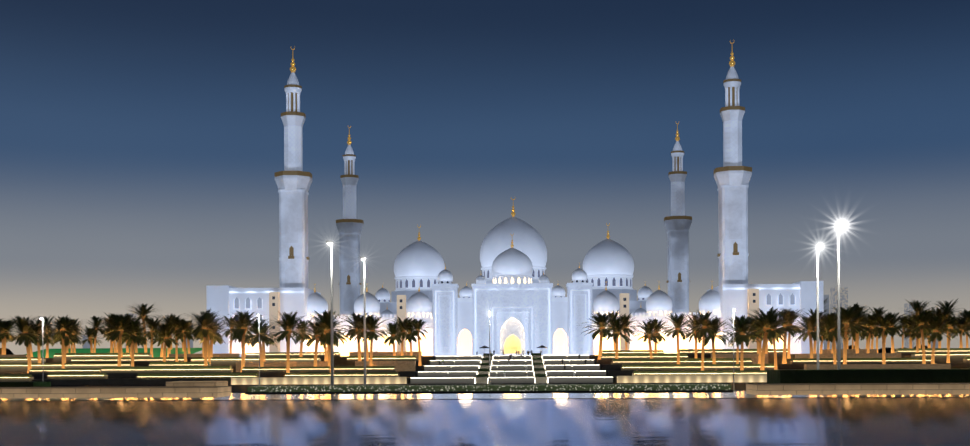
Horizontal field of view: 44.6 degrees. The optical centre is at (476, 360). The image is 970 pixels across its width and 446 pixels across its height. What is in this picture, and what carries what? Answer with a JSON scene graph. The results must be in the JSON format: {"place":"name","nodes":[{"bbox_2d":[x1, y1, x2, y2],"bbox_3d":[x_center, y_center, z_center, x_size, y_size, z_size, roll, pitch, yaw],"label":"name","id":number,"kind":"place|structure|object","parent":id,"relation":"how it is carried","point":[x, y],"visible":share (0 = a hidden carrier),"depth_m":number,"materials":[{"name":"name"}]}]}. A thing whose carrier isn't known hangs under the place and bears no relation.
{"place":"outdoors","nodes":[
{"label":"outdoors","id":0,"kind":"place"},
{"bbox_2d":[51,382,766,392],"bbox_3d":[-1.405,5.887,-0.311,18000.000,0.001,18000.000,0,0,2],"label":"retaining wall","id":1,"kind":"structure","parent":0,"point":[739,386],"depth_m":288.12,"materials":[{"name":"grey"}]},
{"bbox_2d":[326,241,333,385],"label":"tall street lamp","id":2,"kind":"object","parent":1,"relation":"on","point":[332,343],"visible":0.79,"depth_m":103.03,"materials":[{"name":"grey"}]},
{"bbox_2d":[360,257,365,384],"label":"tall street lamp","id":3,"kind":"object","parent":1,"relation":"on","point":[363,258],"visible":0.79,"depth_m":118.99,"materials":[{"name":"grey"}]},
{"bbox_2d":[0,345,927,354],"bbox_3d":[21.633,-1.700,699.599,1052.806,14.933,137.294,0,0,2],"label":"trees","id":4,"kind":"object","parent":1,"relation":"on","point":[887,350],"depth_m":651.83,"materials":[{"name":"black plant"}]},
{"bbox_2d":[0,348,969,384],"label":"terraces","id":5,"kind":"structure","parent":1,"relation":"on","point":[633,366],"depth_m":325.21,"materials":[{"name":"stone"}]},
{"bbox_2d":[0,320,20,354],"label":"palm","id":6,"kind":"object","parent":5,"relation":"on","point":[4,329],"visible":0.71,"depth_m":378.31,"materials":[{"name":"green"}]},
{"bbox_2d":[0,315,50,372],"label":"palm","id":7,"kind":"object","parent":5,"relation":"on","point":[23,325],"visible":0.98,"depth_m":331.84,"materials":[{"name":"green plant"}]},
{"bbox_2d":[16,321,54,362],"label":"palm","id":8,"kind":"object","parent":5,"relation":"on","point":[40,327],"visible":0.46,"depth_m":345.81,"materials":[{"name":"green"}]},
{"bbox_2d":[40,326,57,357],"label":"palm","id":9,"kind":"object","parent":5,"relation":"on","point":[47,348],"visible":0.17,"depth_m":379.13,"materials":[{"name":"green"}]},
{"bbox_2d":[42,315,82,367],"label":"palm","id":10,"kind":"object","parent":5,"relation":"on","point":[63,322],"visible":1,"depth_m":328.34,"materials":[{"name":"green"}]},
{"bbox_2d":[43,319,84,362],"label":"palm","id":11,"kind":"object","parent":5,"relation":"on","point":[75,339],"visible":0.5,"depth_m":346.30,"materials":[{"name":"green"}]},
{"bbox_2d":[79,325,109,352],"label":"palm","id":12,"kind":"object","parent":5,"relation":"on","point":[91,339],"visible":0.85,"depth_m":376.12,"materials":[{"name":"green"}]},
{"bbox_2d":[83,316,112,352],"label":"palm","id":13,"kind":"object","parent":5,"relation":"on","point":[95,322],"visible":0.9,"depth_m":374.79,"materials":[{"name":"green"}]},
{"bbox_2d":[24,348,201,357],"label":"hedge","id":14,"kind":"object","parent":5,"relation":"on","point":[156,352],"depth_m":492.70,"materials":[{"name":"green plant"}]},
{"bbox_2d":[96,313,145,366],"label":"palm","id":15,"kind":"object","parent":5,"relation":"on","point":[120,321],"visible":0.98,"depth_m":326.01,"materials":[{"name":"green plant"}]},
{"bbox_2d":[114,321,153,356],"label":"palm","id":16,"kind":"object","parent":5,"relation":"on","point":[123,336],"visible":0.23,"depth_m":363.98,"materials":[{"name":"green"}]},
{"bbox_2d":[117,319,154,365],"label":"palm","id":17,"kind":"object","parent":5,"relation":"on","point":[133,326],"visible":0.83,"depth_m":329.60,"materials":[{"name":"green"}]},
{"bbox_2d":[141,317,168,356],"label":"palm","id":18,"kind":"object","parent":5,"relation":"on","point":[153,323],"visible":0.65,"depth_m":376.85,"materials":[{"name":"green"}]},
{"bbox_2d":[144,323,182,361],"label":"palm","id":19,"kind":"object","parent":5,"relation":"on","point":[164,333],"visible":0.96,"depth_m":343.64,"materials":[{"name":"green"}]},
{"bbox_2d":[151,314,188,356],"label":"palm","id":20,"kind":"object","parent":5,"relation":"on","point":[167,322],"visible":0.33,"depth_m":379.08,"materials":[{"name":"green"}]},
{"bbox_2d":[159,316,191,361],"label":"palm","id":21,"kind":"object","parent":5,"relation":"on","point":[176,320],"visible":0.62,"depth_m":346.91,"materials":[{"name":"green"}]},
{"bbox_2d":[171,319,197,361],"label":"palm","id":22,"kind":"object","parent":5,"relation":"on","point":[184,325],"visible":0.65,"depth_m":346.36,"materials":[{"name":"green"}]},
{"bbox_2d":[183,309,228,365],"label":"palm","id":23,"kind":"object","parent":5,"relation":"on","point":[203,330],"visible":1,"depth_m":328.41,"materials":[{"name":"green plant"}]},
{"bbox_2d":[192,315,226,363],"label":"palm","id":24,"kind":"object","parent":5,"relation":"on","point":[208,338],"visible":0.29,"depth_m":342.43,"materials":[{"name":"green"}]},
{"bbox_2d":[191,321,234,356],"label":"palm","id":25,"kind":"object","parent":5,"relation":"on","point":[219,340],"visible":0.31,"depth_m":358.19,"materials":[{"name":"green"}]},
{"bbox_2d":[218,315,235,352],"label":"palm","id":26,"kind":"object","parent":5,"relation":"on","point":[228,331],"visible":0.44,"depth_m":373.04,"materials":[{"name":"green"}]},
{"bbox_2d":[219,310,269,371],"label":"palm","id":27,"kind":"object","parent":5,"relation":"on","point":[241,317],"visible":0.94,"depth_m":326.04,"materials":[{"name":"green plant"}]},
{"bbox_2d":[242,319,277,366],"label":"palm","id":28,"kind":"object","parent":5,"relation":"on","point":[255,326],"visible":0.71,"depth_m":326.21,"materials":[{"name":"green"}]},
{"bbox_2d":[245,322,281,361],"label":"palm","id":29,"kind":"object","parent":5,"relation":"on","point":[263,346],"visible":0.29,"depth_m":342.52,"materials":[{"name":"green"}]},
{"bbox_2d":[268,318,307,352],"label":"palm","id":30,"kind":"object","parent":5,"relation":"on","point":[286,337],"visible":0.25,"depth_m":330.12,"materials":[{"name":"green"}]},
{"bbox_2d":[267,311,313,372],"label":"palm","id":31,"kind":"object","parent":5,"relation":"on","point":[290,324],"visible":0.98,"depth_m":312.75,"materials":[{"name":"green plant"}]},
{"bbox_2d":[290,319,314,356],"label":"palm","id":32,"kind":"object","parent":5,"relation":"on","point":[306,336],"visible":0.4,"depth_m":362.25,"materials":[{"name":"green"}]},
{"bbox_2d":[296,320,346,366],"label":"palm","id":33,"kind":"object","parent":5,"relation":"on","point":[317,337],"visible":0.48,"depth_m":325.88,"materials":[{"name":"green"}]},
{"bbox_2d":[301,310,353,372],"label":"palm","id":34,"kind":"object","parent":5,"relation":"on","point":[325,321],"visible":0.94,"depth_m":309.58,"materials":[{"name":"green plant"}]},
{"bbox_2d":[336,312,381,360],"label":"palm","id":35,"kind":"object","parent":5,"relation":"on","point":[357,327],"visible":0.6,"depth_m":343.82,"materials":[{"name":"green"}]},
{"bbox_2d":[343,315,384,360],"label":"palm","id":36,"kind":"object","parent":5,"relation":"on","point":[359,337],"visible":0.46,"depth_m":341.83,"materials":[{"name":"green"}]},
{"bbox_2d":[352,314,391,365],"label":"palm","id":37,"kind":"object","parent":5,"relation":"on","point":[371,322],"visible":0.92,"depth_m":328.74,"materials":[{"name":"green"}]},
{"bbox_2d":[379,323,407,355],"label":"palm","id":38,"kind":"object","parent":5,"relation":"on","point":[393,330],"visible":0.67,"depth_m":359.76,"materials":[{"name":"green"}]},
{"bbox_2d":[390,316,412,355],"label":"palm","id":39,"kind":"object","parent":5,"relation":"on","point":[401,333],"visible":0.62,"depth_m":359.87,"materials":[{"name":"green"}]},
{"bbox_2d":[396,319,424,355],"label":"palm","id":40,"kind":"object","parent":5,"relation":"on","point":[407,325],"visible":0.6,"depth_m":356.59,"materials":[{"name":"green"}]},
{"bbox_2d":[405,319,430,365],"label":"palm","id":41,"kind":"object","parent":5,"relation":"on","point":[417,325],"visible":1,"depth_m":340.72,"materials":[{"name":"green"}]},
{"bbox_2d":[577,312,625,358],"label":"palm","id":42,"kind":"object","parent":5,"relation":"on","point":[599,318],"visible":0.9,"depth_m":355.69,"materials":[{"name":"green"}]},
{"bbox_2d":[597,317,635,358],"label":"palm","id":43,"kind":"object","parent":5,"relation":"on","point":[616,327],"visible":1,"depth_m":342.00,"materials":[{"name":"green"}]},
{"bbox_2d":[620,313,639,349],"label":"palm","id":44,"kind":"object","parent":5,"relation":"on","point":[622,317],"visible":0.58,"depth_m":373.23,"materials":[{"name":"green"}]},
{"bbox_2d":[633,319,667,358],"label":"palm","id":45,"kind":"object","parent":5,"relation":"on","point":[648,327],"visible":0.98,"depth_m":341.42,"materials":[{"name":"green"}]},
{"bbox_2d":[638,318,671,353],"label":"palm","id":46,"kind":"object","parent":5,"relation":"on","point":[657,327],"visible":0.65,"depth_m":357.92,"materials":[{"name":"green"}]},
{"bbox_2d":[655,312,695,363],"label":"palm","id":47,"kind":"object","parent":5,"relation":"on","point":[677,327],"visible":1,"depth_m":326.62,"materials":[{"name":"green"}]},
{"bbox_2d":[679,313,707,357],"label":"palm","id":48,"kind":"object","parent":5,"relation":"on","point":[695,332],"visible":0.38,"depth_m":341.19,"materials":[{"name":"green"}]},
{"bbox_2d":[685,310,724,370],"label":"palm","id":49,"kind":"object","parent":5,"relation":"on","point":[704,331],"visible":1,"depth_m":309.27,"materials":[{"name":"green"}]},
{"bbox_2d":[688,316,736,363],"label":"palm","id":50,"kind":"object","parent":5,"relation":"on","point":[714,322],"visible":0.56,"depth_m":323.62,"materials":[{"name":"green"}]},
{"bbox_2d":[723,316,752,363],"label":"palm","id":51,"kind":"object","parent":5,"relation":"on","point":[737,355],"visible":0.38,"depth_m":326.77,"materials":[{"name":"green"}]},
{"bbox_2d":[721,315,763,369],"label":"palm","id":52,"kind":"object","parent":5,"relation":"on","point":[742,324],"visible":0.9,"depth_m":305.85,"materials":[{"name":"green plant"}]},
{"bbox_2d":[747,314,772,363],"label":"palm","id":53,"kind":"object","parent":5,"relation":"on","point":[760,344],"visible":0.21,"depth_m":343.26,"materials":[{"name":"green"}]},
{"bbox_2d":[739,307,798,369],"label":"palm","id":54,"kind":"object","parent":5,"relation":"on","point":[772,314],"visible":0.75,"depth_m":308.39,"materials":[{"name":"green plant"}]},
{"bbox_2d":[752,314,790,369],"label":"palm","id":55,"kind":"object","parent":5,"relation":"on","point":[777,331],"visible":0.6,"depth_m":307.89,"materials":[{"name":"green"}]},
{"bbox_2d":[777,310,803,358],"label":"palm","id":56,"kind":"object","parent":5,"relation":"on","point":[788,349],"visible":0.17,"depth_m":355.64,"materials":[{"name":"green"}]},
{"bbox_2d":[778,308,805,363],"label":"palm","id":57,"kind":"object","parent":5,"relation":"on","point":[786,325],"visible":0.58,"depth_m":342.04,"materials":[{"name":"green"}]},
{"bbox_2d":[788,314,827,357],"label":"palm","id":58,"kind":"object","parent":5,"relation":"on","point":[811,333],"visible":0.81,"depth_m":339.29,"materials":[{"name":"green"}]},
{"bbox_2d":[799,308,829,353],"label":"palm","id":59,"kind":"object","parent":5,"relation":"on","point":[813,314],"visible":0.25,"depth_m":357.06,"materials":[{"name":"green"}]},
{"bbox_2d":[810,313,850,363],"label":"palm","id":60,"kind":"object","parent":5,"relation":"on","point":[830,322],"visible":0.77,"depth_m":319.34,"materials":[{"name":"green"}]},
{"bbox_2d":[819,305,873,363],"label":"palm","id":61,"kind":"object","parent":5,"relation":"on","point":[847,315],"visible":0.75,"depth_m":318.83,"materials":[{"name":"green plant"}]},
{"bbox_2d":[841,307,876,352],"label":"palm","id":62,"kind":"object","parent":5,"relation":"on","point":[858,318],"visible":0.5,"depth_m":353.94,"materials":[{"name":"green"}]},
{"bbox_2d":[853,314,890,352],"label":"palm","id":63,"kind":"object","parent":5,"relation":"on","point":[870,319],"visible":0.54,"depth_m":354.96,"materials":[{"name":"green"}]},
{"bbox_2d":[860,315,898,363],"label":"palm","id":64,"kind":"object","parent":5,"relation":"on","point":[881,329],"visible":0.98,"depth_m":320.02,"materials":[{"name":"green"}]},
{"bbox_2d":[878,312,904,352],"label":"palm","id":65,"kind":"object","parent":5,"relation":"on","point":[891,315],"visible":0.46,"depth_m":372.47,"materials":[{"name":"green"}]},
{"bbox_2d":[895,315,925,347],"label":"palm","id":66,"kind":"object","parent":5,"relation":"on","point":[906,333],"visible":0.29,"depth_m":371.49,"materials":[{"name":"green"}]},
{"bbox_2d":[899,321,928,352],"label":"palm","id":67,"kind":"object","parent":5,"relation":"on","point":[914,335],"visible":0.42,"depth_m":355.76,"materials":[{"name":"green"}]},
{"bbox_2d":[899,311,942,363],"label":"palm","id":68,"kind":"object","parent":5,"relation":"on","point":[921,317],"visible":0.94,"depth_m":322.64,"materials":[{"name":"green"}]},
{"bbox_2d":[919,314,959,363],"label":"palm","id":69,"kind":"object","parent":5,"relation":"on","point":[937,321],"visible":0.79,"depth_m":323.19,"materials":[{"name":"green"}]},
{"bbox_2d":[939,315,966,362],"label":"palm","id":70,"kind":"object","parent":5,"relation":"on","point":[949,325],"visible":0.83,"depth_m":334.75,"materials":[{"name":"green"}]},
{"bbox_2d":[947,319,969,347],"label":"palm","id":71,"kind":"object","parent":5,"relation":"on","point":[965,322],"visible":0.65,"depth_m":369.93,"materials":[{"name":"green"}]},
{"bbox_2d":[410,353,612,383],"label":"terrace stairs","id":72,"kind":"structure","parent":1,"relation":"on","point":[540,369],"depth_m":323.73,"materials":[{"name":"grey stone"}]},
{"bbox_2d":[816,243,823,369],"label":"tall street lamp","id":73,"kind":"object","parent":1,"relation":"on","point":[818,359],"visible":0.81,"depth_m":107.55,"materials":[{"name":"grey"}]},
{"bbox_2d":[837,222,846,368],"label":"tall street lamp","id":74,"kind":"object","parent":1,"relation":"on","point":[841,224],"visible":0.77,"depth_m":91.65,"materials":[{"name":"grey"}]},
{"bbox_2d":[0,397,969,445],"bbox_3d":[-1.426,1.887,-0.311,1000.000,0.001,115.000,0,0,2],"label":"pool water","id":75,"kind":"structure","parent":0,"point":[908,421],"depth_m":35.67,"materials":[{"name":"blue liquid"}]},
{"bbox_2d":[0,391,969,400],"bbox_3d":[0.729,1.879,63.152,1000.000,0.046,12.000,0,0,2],"label":"pool edge paving","id":76,"kind":"structure","parent":0,"point":[243,396],"depth_m":59.79,"materials":[{"name":"beige stone"}]},
{"bbox_2d":[0,381,969,397],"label":"retaining wall","id":77,"kind":"structure","parent":76,"relation":"on","point":[194,389],"depth_m":61.19,"materials":[{"name":"beige stone"}]},
{"bbox_2d":[0,369,969,386],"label":"pool hedge","id":78,"kind":"object","parent":76,"relation":"on","point":[874,376],"visible":0.5,"depth_m":63.59,"materials":[{"name":"plant"}]},
{"bbox_2d":[245,384,732,394],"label":"hedge","id":79,"kind":"object","parent":76,"relation":"on","point":[511,389],"visible":1,"depth_m":65.76,"materials":[{"name":"green plant"}]},
{"bbox_2d":[0,0,969,354],"label":"sky","id":80,"kind":"structure","parent":0,"point":[142,141],"materials":[{"name":"blue"}]},
{"bbox_2d":[82,287,937,348],"bbox_3d":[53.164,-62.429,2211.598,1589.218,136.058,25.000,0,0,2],"label":"buildings","id":81,"kind":"structure","parent":0,"point":[843,297],"depth_m":2179.03,"materials":[{"name":"grey"}]},
{"bbox_2d":[471,283,552,355],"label":"portal","id":82,"kind":"object","parent":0,"point":[512,330],"visible":0.92,"depth_m":394.66,"materials":[{"name":"stone"}]},
{"bbox_2d":[492,233,532,283],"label":"dome","id":83,"kind":"structure","parent":82,"relation":"on","point":[511,265],"depth_m":402.94,"materials":[{"name":"stone"}]},
{"bbox_2d":[379,280,646,317],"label":"prayer hall","id":84,"kind":"structure","parent":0,"point":[634,305],"depth_m":569.52,"materials":[{"name":"stone"}]},
{"bbox_2d":[375,285,389,301],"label":"dome","id":85,"kind":"structure","parent":84,"relation":"on","point":[382,294],"depth_m":558.70,"materials":[{"name":"stone"}]},
{"bbox_2d":[394,225,444,290],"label":"dome","id":86,"kind":"structure","parent":84,"relation":"on","point":[418,264],"depth_m":575.84,"materials":[{"name":"stone"}]},
{"bbox_2d":[480,198,546,280],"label":"dome","id":87,"kind":"structure","parent":84,"relation":"on","point":[528,240],"depth_m":573.31,"materials":[{"name":"stone"}]},
{"bbox_2d":[583,223,633,288],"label":"dome","id":88,"kind":"structure","parent":84,"relation":"on","point":[610,262],"depth_m":572.82,"materials":[{"name":"stone"}]},
{"bbox_2d":[638,283,652,300],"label":"dome","id":89,"kind":"structure","parent":84,"relation":"on","point":[645,292],"depth_m":554.49,"materials":[{"name":"stone"}]},
{"bbox_3d":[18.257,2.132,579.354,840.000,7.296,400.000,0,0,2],"label":"mosque platform terrace","id":90,"kind":"structure","parent":0,"visible":0},
{"bbox_2d":[125,303,159,352],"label":"palm","id":91,"kind":"object","parent":90,"relation":"on","point":[142,312],"visible":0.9,"depth_m":399.15,"materials":[{"name":"green"}]},
{"bbox_2d":[275,48,311,287],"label":"minaret","id":92,"kind":"object","parent":90,"relation":"on","point":[293,179],"visible":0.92,"depth_m":402.98,"materials":[{"name":"stone"}]},
{"bbox_2d":[336,126,363,317],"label":"minaret","id":93,"kind":"object","parent":90,"relation":"on","point":[349,225],"visible":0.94,"depth_m":539.73,"materials":[{"name":"stone"}]},
{"bbox_2d":[432,283,592,355],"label":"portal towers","id":94,"kind":"structure","parent":90,"relation":"on","point":[453,324],"depth_m":394.69,"materials":[{"name":"white stone"}]},
{"bbox_2d":[438,266,452,283],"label":"dome","id":95,"kind":"structure","parent":94,"relation":"on","point":[445,276],"depth_m":396.77,"materials":[{"name":"stone"}]},
{"bbox_2d":[459,284,471,297],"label":"dome","id":96,"kind":"object","parent":94,"relation":"on","point":[465,291],"visible":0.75,"depth_m":397.99,"materials":[{"name":"stone"}]},
{"bbox_2d":[552,280,564,296],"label":"dome","id":97,"kind":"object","parent":94,"relation":"on","point":[558,291],"visible":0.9,"depth_m":397.04,"materials":[{"name":"stone"}]},
{"bbox_2d":[572,265,586,282],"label":"dome","id":98,"kind":"structure","parent":94,"relation":"on","point":[579,275],"depth_m":395.25,"materials":[{"name":"stone"}]},
{"bbox_2d":[306,312,720,355],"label":"arcades","id":99,"kind":"object","parent":90,"relation":"on","point":[669,345],"visible":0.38,"depth_m":400.00,"materials":[{"name":"stone"}]},
{"bbox_2d":[307,284,327,318],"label":"arcade dome","id":100,"kind":"structure","parent":99,"relation":"on","point":[317,302],"depth_m":404.08,"materials":[{"name":"stone"}]},
{"bbox_2d":[354,287,379,317],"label":"arcade dome","id":101,"kind":"structure","parent":99,"relation":"on","point":[372,305],"depth_m":403.82,"materials":[{"name":"stone"}]},
{"bbox_2d":[406,287,431,317],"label":"arcade dome","id":102,"kind":"structure","parent":99,"relation":"on","point":[419,302],"depth_m":403.14,"materials":[{"name":"stone"}]},
{"bbox_2d":[593,282,618,315],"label":"arcade dome","id":103,"kind":"structure","parent":99,"relation":"on","point":[605,301],"depth_m":400.95,"materials":[{"name":"stone"}]},
{"bbox_2d":[646,285,671,315],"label":"arcade dome","id":104,"kind":"structure","parent":99,"relation":"on","point":[658,301],"depth_m":400.37,"materials":[{"name":"stone"}]},
{"bbox_2d":[699,281,719,315],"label":"arcade dome","id":105,"kind":"structure","parent":99,"relation":"on","point":[709,301],"depth_m":399.62,"materials":[{"name":"stone"}]},
{"bbox_2d":[269,288,758,351],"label":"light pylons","id":106,"kind":"object","parent":90,"relation":"on","point":[752,301],"visible":0.58,"depth_m":391.17,"materials":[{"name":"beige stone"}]},
{"bbox_2d":[206,281,823,356],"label":"building wall","id":107,"kind":"structure","parent":90,"relation":"on","point":[225,300],"depth_m":398.38,"materials":[{"name":"white stone"}]},
{"bbox_2d":[664,123,691,315],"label":"minaret","id":108,"kind":"object","parent":90,"relation":"on","point":[677,223],"visible":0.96,"depth_m":534.64,"materials":[{"name":"stone"}]},
{"bbox_2d":[714,42,751,285],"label":"minaret","id":109,"kind":"object","parent":90,"relation":"on","point":[732,176],"visible":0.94,"depth_m":397.84,"materials":[{"name":"stone"}]},
{"bbox_2d":[865,306,886,352],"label":"palm","id":110,"kind":"object","parent":90,"relation":"on","point":[879,310],"visible":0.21,"depth_m":483.05,"materials":[{"name":"brown"}]},
{"bbox_2d":[898,299,936,347],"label":"palm","id":111,"kind":"object","parent":90,"relation":"on","point":[917,306],"visible":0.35,"depth_m":417.12,"materials":[{"name":"green"}]},
{"bbox_2d":[928,299,963,344],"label":"palm","id":112,"kind":"object","parent":90,"relation":"on","point":[947,305],"visible":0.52,"depth_m":417.17,"materials":[{"name":"green"}]},
{"bbox_2d":[931,307,960,347],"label":"palm","id":113,"kind":"object","parent":90,"relation":"on","point":[944,314],"visible":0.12,"depth_m":385.87,"materials":[{"name":"green"}]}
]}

